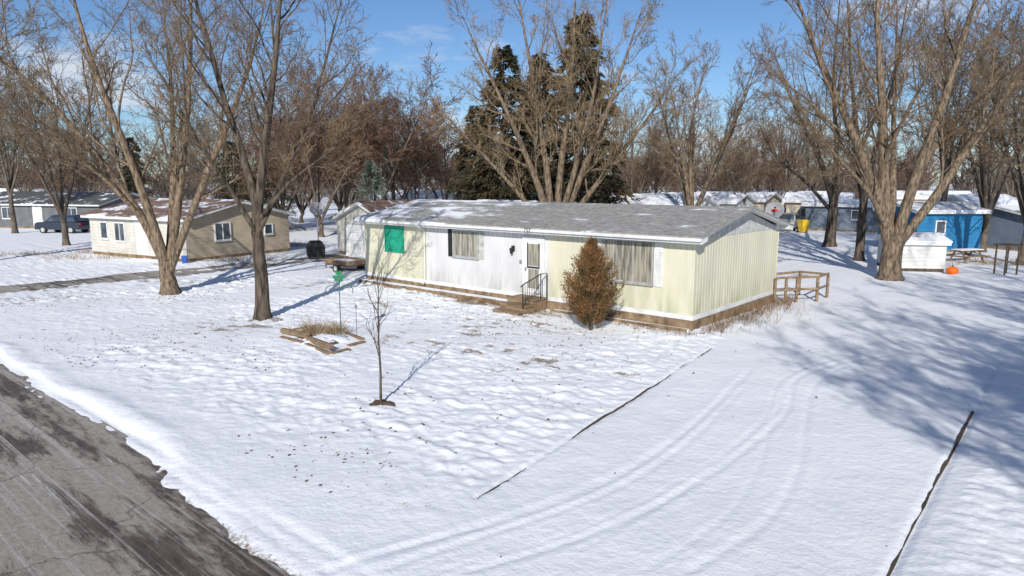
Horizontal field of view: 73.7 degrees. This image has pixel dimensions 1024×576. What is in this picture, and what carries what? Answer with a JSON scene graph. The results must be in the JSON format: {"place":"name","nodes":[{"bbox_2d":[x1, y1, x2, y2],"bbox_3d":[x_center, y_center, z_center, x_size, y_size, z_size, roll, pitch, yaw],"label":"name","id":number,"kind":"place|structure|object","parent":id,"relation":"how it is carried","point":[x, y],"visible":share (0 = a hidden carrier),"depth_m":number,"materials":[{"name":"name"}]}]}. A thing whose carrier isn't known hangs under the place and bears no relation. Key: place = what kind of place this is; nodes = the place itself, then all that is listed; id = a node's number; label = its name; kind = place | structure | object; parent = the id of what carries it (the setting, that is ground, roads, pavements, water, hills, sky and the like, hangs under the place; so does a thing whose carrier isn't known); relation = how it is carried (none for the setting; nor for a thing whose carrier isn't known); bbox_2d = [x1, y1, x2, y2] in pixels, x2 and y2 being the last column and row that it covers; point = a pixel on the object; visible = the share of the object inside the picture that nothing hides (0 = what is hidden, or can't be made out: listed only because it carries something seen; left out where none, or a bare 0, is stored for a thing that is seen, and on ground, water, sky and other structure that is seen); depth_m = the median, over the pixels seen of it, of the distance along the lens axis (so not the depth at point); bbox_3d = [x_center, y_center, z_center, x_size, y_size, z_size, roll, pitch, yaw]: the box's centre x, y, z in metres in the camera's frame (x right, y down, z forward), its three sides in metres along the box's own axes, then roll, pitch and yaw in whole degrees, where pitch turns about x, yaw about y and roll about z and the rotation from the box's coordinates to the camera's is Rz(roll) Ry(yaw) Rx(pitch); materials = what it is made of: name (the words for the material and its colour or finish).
{"place":"outdoors","nodes":[
{"label":"outdoors","id":0,"kind":"place"},
{"bbox_2d":[0,364,293,575],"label":"road","id":1,"kind":"structure","parent":0,"point":[80,495],"depth_m":9.81,"materials":[{"name":"asphalt"}]},
{"bbox_2d":[0,254,360,293],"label":"driveway","id":2,"kind":"structure","parent":0,"point":[107,278],"depth_m":34.03,"materials":[{"name":"snow"}]},
{"bbox_2d":[306,240,324,258],"bbox_3d":[-12.059,-2.380,41.930,1.093,1.080,0.680,-4,10,-23],"label":"covered grill","id":3,"kind":"object","parent":2,"relation":"on","point":[315,248],"visible":1,"depth_m":41.65,"materials":[{"name":"fabric"}]},
{"bbox_2d":[0,185,1023,575],"bbox_3d":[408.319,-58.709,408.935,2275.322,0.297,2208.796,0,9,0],"label":"ground","id":4,"kind":"structure","parent":0,"point":[744,453],"depth_m":13.58,"materials":[{"name":"snow"}]},
{"bbox_2d":[0,112,58,190],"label":"bare tree","id":5,"kind":"object","parent":4,"relation":"on","point":[24,176],"visible":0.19,"depth_m":98.44,"materials":[{"name":"brown plant"}]},
{"bbox_2d":[0,0,62,160],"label":"bare tree","id":6,"kind":"object","parent":4,"relation":"on","point":[21,28],"visible":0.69,"depth_m":39.34,"materials":[{"name":"brown plant"}]},
{"bbox_2d":[0,65,63,233],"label":"bare tree","id":7,"kind":"object","parent":4,"relation":"on","point":[9,183],"visible":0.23,"depth_m":61.14,"materials":[{"name":"brown plant"}]},
{"bbox_2d":[34,214,89,233],"bbox_3d":[-41.122,-5.890,62.619,4.580,1.680,1.860,1,9,8],"label":"parked car","id":8,"kind":"object","parent":4,"relation":"on","point":[75,222],"visible":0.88,"depth_m":61.83,"materials":[{"name":"blue paint"}]},
{"bbox_2d":[0,25,124,245],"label":"bare tree","id":9,"kind":"object","parent":4,"relation":"on","point":[61,209],"visible":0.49,"depth_m":48.82,"materials":[{"name":"brown plant"}]},
{"bbox_2d":[5,118,123,191],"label":"bare tree","id":10,"kind":"object","parent":4,"relation":"on","point":[77,175],"visible":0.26,"depth_m":78.67,"materials":[{"name":"red plant"}]},
{"bbox_2d":[0,191,151,229],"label":"ranch house","id":11,"kind":"structure","parent":4,"relation":"on","point":[31,208],"depth_m":68.30,"materials":[{"name":"grey"}]},
{"bbox_2d":[32,206,42,223],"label":"door","id":12,"kind":"structure","parent":11,"relation":"in","point":[36,210],"depth_m":67.86,"materials":[{"name":"white paint"}]},
{"bbox_2d":[46,117,130,191],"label":"bare tree","id":13,"kind":"object","parent":4,"relation":"on","point":[111,167],"visible":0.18,"depth_m":93.54,"materials":[{"name":"brown plant"}]},
{"bbox_2d":[118,137,156,197],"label":"spruce tree","id":14,"kind":"object","parent":4,"relation":"on","point":[136,156],"visible":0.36,"depth_m":73.67,"materials":[{"name":"green plant"}]},
{"bbox_2d":[0,0,319,295],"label":"bare tree","id":15,"kind":"object","parent":4,"relation":"on","point":[168,255],"visible":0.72,"depth_m":27.40,"materials":[{"name":"brown plant"}]},
{"bbox_2d":[104,123,229,197],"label":"bare tree","id":16,"kind":"object","parent":4,"relation":"on","point":[161,170],"visible":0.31,"depth_m":87.56,"materials":[{"name":"red plant"}]},
{"bbox_2d":[79,198,295,261],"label":"ranch house","id":17,"kind":"structure","parent":4,"relation":"on","point":[218,227],"depth_m":42.16,"materials":[{"name":"beige"}]},
{"bbox_2d":[99,221,108,239],"bbox_3d":[-25.777,-3.628,43.161,0.840,1.150,0.100,5,10,29],"label":"window","id":18,"kind":"structure","parent":17,"relation":"in","point":[104,234],"depth_m":43.14,"materials":[{"name":"white glass"}]},
{"bbox_2d":[113,222,125,242],"bbox_3d":[-24.339,-3.451,42.342,1.140,1.250,0.100,5,10,29],"label":"window","id":19,"kind":"structure","parent":17,"relation":"in","point":[119,227],"depth_m":42.33,"materials":[{"name":"white glass"}]},
{"bbox_2d":[134,220,149,255],"bbox_3d":[-22.372,-3.047,41.303,1.180,2.110,0.060,5,10,29],"label":"door","id":20,"kind":"structure","parent":17,"relation":"in","point":[142,242],"depth_m":41.35,"materials":[{"name":"white paint"}]},
{"bbox_2d":[214,222,231,241],"bbox_3d":[-17.532,-3.407,41.405,0.100,1.150,1.190,5,10,29],"label":"window","id":21,"kind":"structure","parent":17,"relation":"in","point":[222,230],"depth_m":41.39,"materials":[{"name":"white glass"}]},
{"bbox_2d":[167,116,222,195],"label":"bare tree","id":22,"kind":"object","parent":4,"relation":"on","point":[193,159],"visible":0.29,"depth_m":83.08,"materials":[{"name":"brown plant"}]},
{"bbox_2d":[195,114,271,197],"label":"bare tree","id":23,"kind":"object","parent":4,"relation":"on","point":[219,161],"visible":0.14,"depth_m":68.23,"materials":[{"name":"brown plant"}]},
{"bbox_2d":[204,140,267,204],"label":"spruce tree","id":24,"kind":"object","parent":4,"relation":"on","point":[242,193],"visible":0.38,"depth_m":60.77,"materials":[{"name":"green plant"}]},
{"bbox_2d":[128,0,387,320],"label":"bare tree","id":25,"kind":"object","parent":4,"relation":"on","point":[257,221],"visible":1,"depth_m":22.14,"materials":[{"name":"brown plant"}]},
{"bbox_2d":[192,96,331,209],"bbox_3d":[-23.252,-11.783,65.621,12.935,12.680,12.329,-4,10,-22],"label":"bare tree","id":26,"kind":"object","parent":4,"relation":"on","point":[293,170],"visible":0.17,"depth_m":63.93,"materials":[{"name":"red plant"}]},
{"bbox_2d":[248,150,304,229],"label":"spruce tree","id":27,"kind":"object","parent":4,"relation":"on","point":[288,197],"visible":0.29,"depth_m":63.36,"materials":[{"name":"green plant"}]},
{"bbox_2d":[239,98,336,222],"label":"bare tree","id":28,"kind":"object","parent":4,"relation":"on","point":[301,207],"visible":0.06,"depth_m":77.19,"materials":[{"name":"red plant"}]},
{"bbox_2d":[280,328,309,337],"bbox_3d":[-6.440,1.333,20.257,1.372,0.140,0.150,6,10,40],"label":"landscape timber","id":29,"kind":"object","parent":4,"relation":"on","point":[294,332],"visible":0.83,"depth_m":20.16,"materials":[{"name":"brown wood"}]},
{"bbox_2d":[211,53,404,236],"bbox_3d":[-17.692,-11.470,57.485,14.875,14.582,14.178,-5,10,-29],"label":"bare tree","id":30,"kind":"object","parent":4,"relation":"on","point":[318,180],"visible":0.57,"depth_m":56.09,"materials":[{"name":"brown plant"}]},
{"bbox_2d":[309,202,324,239],"bbox_3d":[-12.155,-3.615,42.838,0.650,3.522,0.878,6,10,33],"label":"satellite dish","id":31,"kind":"object","parent":4,"relation":"on","point":[317,208],"visible":0.98,"depth_m":42.73,"materials":[{"name":"grey metal"}]},
{"bbox_2d":[306,336,333,349],"bbox_3d":[-5.378,1.527,19.073,0.150,0.140,1.529,-7,10,-39],"label":"landscape timber","id":32,"kind":"object","parent":4,"relation":"on","point":[321,343],"visible":1,"depth_m":18.89,"materials":[{"name":"brown wood"}]},
{"bbox_2d":[298,334,348,344],"bbox_3d":[-5.601,1.486,20.142,2.325,0.254,1.687,3,9,18],"label":"flower bed","id":33,"kind":"object","parent":4,"relation":"on","point":[335,342],"visible":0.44,"depth_m":19.59,"materials":[{"name":"soil"}]},
{"bbox_2d":[288,316,352,335],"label":"dead plants","id":34,"kind":"object","parent":33,"relation":"on","point":[312,330],"visible":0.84,"depth_m":20.46,"materials":[{"name":"brown plant"}]},
{"bbox_2d":[300,333,349,344],"bbox_3d":[-5.478,1.452,20.005,1.626,0.222,1.588,-3,9,-16],"label":"snow patch","id":35,"kind":"object","parent":33,"relation":"on","point":[337,338],"visible":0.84,"depth_m":19.73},
{"bbox_2d":[282,101,404,211],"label":"bare tree","id":36,"kind":"object","parent":4,"relation":"on","point":[341,197],"visible":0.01,"depth_m":83.89,"materials":[{"name":"red plant"}]},
{"bbox_2d":[325,257,364,271],"bbox_3d":[-8.963,-1.230,35.880,2.944,0.660,1.700,7,12,40],"label":"utility trailer","id":37,"kind":"object","parent":4,"relation":"on","point":[337,263],"visible":0.89,"depth_m":35.00,"materials":[{"name":"wood"}]},
{"bbox_2d":[271,87,431,210],"bbox_3d":[-14.600,-12.251,64.563,14.228,13.948,13.562,-7,11,-38],"label":"bare tree","id":38,"kind":"object","parent":4,"relation":"on","point":[346,193],"visible":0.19,"depth_m":64.26,"materials":[{"name":"red plant"}]},
{"bbox_2d":[0,280,702,506],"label":"grass tufts","id":39,"kind":"object","parent":4,"relation":"on","point":[367,344],"visible":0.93,"depth_m":19.77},
{"bbox_2d":[256,38,470,199],"bbox_3d":[-12.549,-13.518,62.549,17.462,17.118,16.644,8,12,42],"label":"bare tree","id":40,"kind":"object","parent":4,"relation":"on","point":[387,146],"visible":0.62,"depth_m":59.23,"materials":[{"name":"red plant"}]},
{"bbox_2d":[351,160,389,202],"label":"spruce tree","id":41,"kind":"object","parent":4,"relation":"on","point":[368,168],"visible":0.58,"depth_m":54.14,"materials":[{"name":"green plant"}]},
{"bbox_2d":[369,399,395,406],"bbox_3d":[-2.743,2.412,14.273,0.638,0.130,0.648,-3,9,-20],"label":"soil ring","id":42,"kind":"object","parent":4,"relation":"on","point":[383,402],"visible":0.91,"depth_m":14.18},
{"bbox_2d":[362,256,391,401],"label":"sapling","id":43,"kind":"object","parent":42,"relation":"in","point":[378,324],"visible":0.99,"depth_m":14.00,"materials":[{"name":"plant"}]},
{"bbox_2d":[329,199,441,256],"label":"garage","id":44,"kind":"structure","parent":4,"relation":"on","point":[350,236],"depth_m":43.29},
{"bbox_2d":[346,224,364,256],"bbox_3d":[-9.419,-2.954,42.811,3.200,1.985,0.046,7,12,40],"label":"door","id":45,"kind":"structure","parent":44,"relation":"in","point":[352,237],"depth_m":43.19,"materials":[{"name":"white paint"}]},
{"bbox_2d":[322,92,457,199],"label":"bare tree","id":46,"kind":"object","parent":4,"relation":"on","point":[393,195],"visible":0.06,"depth_m":72.13,"materials":[{"name":"red plant"}]},
{"bbox_2d":[336,97,464,199],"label":"bare tree","id":47,"kind":"object","parent":4,"relation":"on","point":[408,169],"visible":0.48,"depth_m":66.07,"materials":[{"name":"red plant"}]},
{"bbox_2d":[378,190,459,199],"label":"mobile home","id":48,"kind":"object","parent":4,"relation":"on","point":[422,195],"visible":0.02,"depth_m":81.88,"materials":[{"name":"white"}]},
{"bbox_2d":[359,279,507,305],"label":"boardwalk","id":49,"kind":"structure","parent":4,"relation":"on","point":[488,299],"depth_m":27.97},
{"bbox_2d":[390,112,497,199],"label":"bare tree","id":50,"kind":"object","parent":4,"relation":"on","point":[451,177],"visible":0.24,"depth_m":72.36,"materials":[{"name":"red plant"}]},
{"bbox_2d":[442,105,500,199],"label":"spruce tree","id":51,"kind":"object","parent":4,"relation":"on","point":[459,166],"visible":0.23,"depth_m":52.53,"materials":[{"name":"green plant"}]},
{"bbox_2d":[2,272,950,556],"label":"fallen leaves","id":52,"kind":"object","parent":4,"relation":"on","point":[356,398],"visible":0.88,"depth_m":19.49,"materials":[{"name":"brown plant"}]},
{"bbox_2d":[459,45,545,200],"bbox_3d":[-0.357,-10.039,49.279,8.583,14.394,8.521,-5,10,-31],"label":"spruce tree","id":53,"kind":"object","parent":4,"relation":"on","point":[490,175],"visible":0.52,"depth_m":48.16,"materials":[{"name":"green plant"}]},
{"bbox_2d":[0,231,1020,265],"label":"dry weeds","id":54,"kind":"object","parent":4,"relation":"on","point":[292,244],"visible":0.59,"depth_m":40.98,"materials":[{"name":"brown plant"}]},
{"bbox_2d":[0,142,1023,206],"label":"distant wood","id":55,"kind":"object","parent":4,"relation":"on","point":[324,191],"visible":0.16,"depth_m":114.78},
{"bbox_2d":[491,273,547,315],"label":"wooden steps","id":56,"kind":"structure","parent":4,"relation":"on","point":[520,304],"depth_m":24.26,"materials":[{"name":"brown wood"}]},
{"bbox_2d":[506,51,573,199],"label":"spruce tree","id":57,"kind":"object","parent":4,"relation":"on","point":[546,93],"visible":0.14,"depth_m":52.65,"materials":[{"name":"green plant"}]},
{"bbox_2d":[395,0,704,202],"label":"bare tree","id":58,"kind":"object","parent":4,"relation":"on","point":[571,193],"visible":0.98,"depth_m":37.77,"materials":[{"name":"brown plant"}]},
{"bbox_2d":[352,199,793,331],"bbox_3d":[1.738,-1.617,28.829,17.060,3.965,8.008,7,12,40],"label":"mobile home","id":59,"kind":"object","parent":4,"relation":"on","point":[691,268],"visible":0.89,"depth_m":24.65,"materials":[{"name":"beige"}]},
{"bbox_2d":[384,225,404,252],"bbox_3d":[-5.186,-2.163,30.051,1.300,1.150,0.100,7,12,40],"label":"window","id":60,"kind":"structure","parent":59,"relation":"in","point":[393,235],"depth_m":30.04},
{"bbox_2d":[452,229,478,259],"bbox_3d":[-1.862,-1.744,27.219,1.460,1.150,0.100,7,12,40],"label":"window","id":61,"kind":"structure","parent":59,"relation":"in","point":[465,245],"depth_m":27.22,"materials":[{"name":"beige glass"}]},
{"bbox_2d":[521,236,545,296],"bbox_3d":[0.773,-0.785,25.044,1.040,2.180,0.120,7,12,40],"label":"door","id":62,"kind":"structure","parent":59,"relation":"in","point":[533,248],"depth_m":25.03,"materials":[{"name":"white paint"}]},
{"bbox_2d":[601,238,653,286],"bbox_3d":[3.767,-0.871,22.465,2.020,1.460,0.100,7,12,40],"label":"window","id":63,"kind":"structure","parent":59,"relation":"in","point":[635,257],"depth_m":22.34,"materials":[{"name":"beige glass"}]},
{"bbox_2d":[531,12,642,203],"bbox_3d":[5.289,-11.634,50.844,9.779,16.934,9.899,0,9,0],"label":"spruce tree","id":64,"kind":"object","parent":4,"relation":"on","point":[605,189],"visible":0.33,"depth_m":49.84,"materials":[{"name":"green plant"}]},
{"bbox_2d":[560,235,625,329],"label":"conical cedar","id":65,"kind":"object","parent":4,"relation":"on","point":[584,287],"visible":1,"depth_m":20.97,"materials":[{"name":"brown plant"}]},
{"bbox_2d":[477,348,711,498],"bbox_3d":[2.542,2.466,14.615,0.071,0.190,11.090,6,11,33],"label":"driveway edging","id":66,"kind":"object","parent":4,"relation":"on","point":[607,414],"visible":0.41,"depth_m":13.63,"materials":[{"name":"brown wood"}]},
{"bbox_2d":[363,282,827,337],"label":"dry weeds","id":67,"kind":"object","parent":4,"relation":"on","point":[746,316],"visible":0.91,"depth_m":23.17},
{"bbox_2d":[550,309,688,332],"bbox_3d":[3.454,1.129,22.834,5.270,0.275,0.300,7,12,40],"label":"flower bed","id":68,"kind":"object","parent":4,"relation":"on","point":[612,319],"visible":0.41,"depth_m":22.23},
{"bbox_2d":[606,72,694,194],"bbox_3d":[11.360,-11.781,61.162,9.243,14.024,9.211,-5,10,-28],"label":"bare tree","id":69,"kind":"object","parent":4,"relation":"on","point":[644,170],"visible":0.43,"depth_m":60.37,"materials":[{"name":"brown plant"}]},
{"bbox_2d":[608,118,710,192],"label":"bare tree","id":70,"kind":"object","parent":4,"relation":"on","point":[659,175],"visible":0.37,"depth_m":70.22,"materials":[{"name":"red plant"}]},
{"bbox_2d":[611,194,719,205],"bbox_3d":[12.943,-6.362,60.018,8.760,3.790,5.160,8,12,40],"label":"mobile home","id":71,"kind":"object","parent":4,"relation":"on","point":[664,199],"visible":0.1,"depth_m":58.12,"materials":[{"name":"white"}]},
{"bbox_2d":[638,120,708,191],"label":"bare tree","id":72,"kind":"object","parent":4,"relation":"on","point":[665,190],"visible":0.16,"depth_m":83.00,"materials":[{"name":"brown plant"}]},
{"bbox_2d":[657,192,757,206],"bbox_3d":[18.764,-7.638,68.248,9.760,3.790,5.160,8,12,40],"label":"mobile home","id":73,"kind":"object","parent":4,"relation":"on","point":[728,199],"visible":0.06,"depth_m":64.97,"materials":[{"name":"white"}]},
{"bbox_2d":[627,20,792,205],"bbox_3d":[13.809,-11.040,50.759,10.130,15.690,12.905,-2,9,-15],"label":"bare tree","id":74,"kind":"object","parent":4,"relation":"on","point":[687,192],"visible":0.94,"depth_m":49.99,"materials":[{"name":"brown plant"}]},
{"bbox_2d":[676,126,781,191],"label":"bare tree","id":75,"kind":"object","parent":4,"relation":"on","point":[718,181],"visible":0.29,"depth_m":85.33,"materials":[{"name":"brown plant"}]},
{"bbox_2d":[697,191,782,210],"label":"mobile home","id":76,"kind":"object","parent":4,"relation":"on","point":[764,199],"visible":0.06,"depth_m":70.63,"materials":[{"name":"beige"}]},
{"bbox_2d":[702,97,799,204],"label":"bare tree","id":77,"kind":"object","parent":4,"relation":"on","point":[744,170],"visible":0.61,"depth_m":64.19,"materials":[{"name":"brown plant"}]},
{"bbox_2d":[765,202,784,216],"bbox_3d":[12.012,-2.016,31.463,0.549,3.846,0.736,-7,11,-37],"label":"satellite dish","id":78,"kind":"object","parent":4,"relation":"on","point":[776,209],"visible":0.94,"depth_m":31.28,"materials":[{"name":"grey metal"}]},
{"bbox_2d":[713,116,844,202],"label":"bare tree","id":79,"kind":"object","parent":4,"relation":"on","point":[769,179],"visible":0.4,"depth_m":72.47,"materials":[{"name":"red plant"}]},
{"bbox_2d":[746,86,823,211],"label":"bare tree","id":80,"kind":"object","parent":4,"relation":"on","point":[797,144],"visible":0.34,"depth_m":73.32,"materials":[{"name":"brown plant"}]},
{"bbox_2d":[778,212,800,230],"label":"parked car","id":81,"kind":"object","parent":4,"relation":"on","point":[791,217],"visible":0.34,"depth_m":65.21,"materials":[{"name":"silver metal"}]},
{"bbox_2d":[773,271,829,302],"bbox_3d":[11.274,0.002,27.199,3.137,1.165,1.690,-5,10,-28],"label":"wooden fence","id":82,"kind":"object","parent":4,"relation":"on","point":[797,288],"visible":0.82,"depth_m":26.54,"materials":[{"name":"brown wood"}]},
{"bbox_2d":[785,128,848,190],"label":"bare tree","id":83,"kind":"object","parent":4,"relation":"on","point":[815,184],"visible":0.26,"depth_m":88.25,"materials":[{"name":"brown plant"}]},
{"bbox_2d":[782,192,854,228],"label":"mobile home","id":84,"kind":"object","parent":4,"relation":"on","point":[793,201],"visible":0.21,"depth_m":67.87,"materials":[{"name":"beige"}]},
{"bbox_2d":[720,0,939,246],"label":"bare tree","id":85,"kind":"object","parent":4,"relation":"on","point":[831,207],"visible":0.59,"depth_m":48.38,"materials":[{"name":"brown plant"}]},
{"bbox_2d":[801,198,897,232],"bbox_3d":[32.310,-6.924,65.439,7.760,3.240,4.960,6,11,35],"label":"mobile home","id":86,"kind":"object","parent":4,"relation":"on","point":[816,214],"visible":0.6,"depth_m":63.97,"materials":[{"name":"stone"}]},
{"bbox_2d":[792,0,963,260],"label":"bare tree","id":87,"kind":"object","parent":4,"relation":"on","point":[859,254],"visible":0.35,"depth_m":39.37,"materials":[{"name":"brown plant"}]},
{"bbox_2d":[743,0,1023,280],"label":"bare tree","id":88,"kind":"object","parent":4,"relation":"on","point":[896,231],"visible":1,"depth_m":31.29,"materials":[{"name":"brown plant"}]},
{"bbox_2d":[832,134,935,198],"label":"bare tree","id":89,"kind":"object","parent":4,"relation":"on","point":[853,170],"visible":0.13,"depth_m":85.72,"materials":[{"name":"brown plant"}]},
{"bbox_2d":[851,120,953,190],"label":"bare tree","id":90,"kind":"object","parent":4,"relation":"on","point":[911,158],"visible":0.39,"depth_m":83.02,"materials":[{"name":"red plant"}]},
{"bbox_2d":[874,232,952,271],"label":"garden shed","id":91,"kind":"structure","parent":4,"relation":"on","point":[924,251],"depth_m":35.15,"materials":[{"name":"white"}]},
{"bbox_2d":[886,411,973,575],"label":"driveway edging","id":92,"kind":"object","parent":4,"relation":"on","point":[924,503],"visible":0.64,"depth_m":10.65,"materials":[{"name":"brown wood"}]},
{"bbox_2d":[872,202,991,251],"bbox_3d":[28.316,-4.114,46.494,5.060,3.490,4.860,-1,9,-4],"label":"mobile home","id":93,"kind":"object","parent":4,"relation":"on","point":[959,224],"visible":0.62,"depth_m":44.45,"materials":[{"name":"blue"}]},
{"bbox_2d":[897,191,971,201],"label":"mobile home","id":94,"kind":"object","parent":4,"relation":"on","point":[922,196],"visible":0.04,"depth_m":81.33,"materials":[{"name":"beige"}]},
{"bbox_2d":[886,0,1023,251],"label":"bare tree","id":95,"kind":"object","parent":4,"relation":"on","point":[987,200],"visible":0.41,"depth_m":44.20,"materials":[{"name":"brown plant"}]},
{"bbox_2d":[888,3,1023,201],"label":"bare tree","id":96,"kind":"object","parent":4,"relation":"on","point":[948,161],"visible":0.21,"depth_m":50.16,"materials":[{"name":"brown plant"}]},
{"bbox_2d":[907,0,1023,265],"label":"bare tree","id":97,"kind":"object","parent":4,"relation":"on","point":[1009,161],"visible":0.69,"depth_m":38.23,"materials":[{"name":"brown plant"}]},
{"bbox_2d":[946,248,989,263],"bbox_3d":[26.298,-1.828,39.484,1.800,0.861,1.600,-3,9,-17],"label":"picnic table","id":98,"kind":"object","parent":4,"relation":"on","point":[967,256],"visible":0.95,"depth_m":39.26,"materials":[{"name":"brown wood"}]},
{"bbox_2d":[932,125,1014,190],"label":"bare tree","id":99,"kind":"object","parent":4,"relation":"on","point":[971,175],"visible":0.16,"depth_m":88.45,"materials":[{"name":"brown plant"}]},
{"bbox_2d":[937,194,1018,206],"bbox_3d":[41.948,-6.605,61.745,5.760,3.740,5.760,-2,9,-10],"label":"mobile home","id":100,"kind":"object","parent":4,"relation":"on","point":[1004,199],"visible":0.2,"depth_m":60.26,"materials":[{"name":"white"}]},
{"bbox_2d":[950,17,1023,137],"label":"bare tree","id":101,"kind":"object","parent":4,"relation":"on","point":[1001,56],"visible":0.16,"depth_m":46.15,"materials":[{"name":"brown plant"}]},
{"bbox_2d":[968,120,1023,197],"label":"bare tree","id":102,"kind":"object","parent":4,"relation":"on","point":[1013,193],"visible":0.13,"depth_m":79.12,"materials":[{"name":"brown plant"}]},
{"bbox_2d":[982,205,1023,250],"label":"mobile home","id":103,"kind":"object","parent":4,"relation":"on","point":[1006,225],"visible":0.5,"depth_m":46.60,"materials":[{"name":"metal"}]},
{"bbox_2d":[993,243,1022,274],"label":"wooden fence","id":104,"kind":"object","parent":4,"relation":"on","point":[1008,245],"visible":0.9,"depth_m":33.99,"materials":[{"name":"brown wood"}]},
{"bbox_2d":[0,0,1023,185],"label":"sky","id":105,"kind":"structure","parent":0,"point":[402,28],"materials":[{"name":"blue"}]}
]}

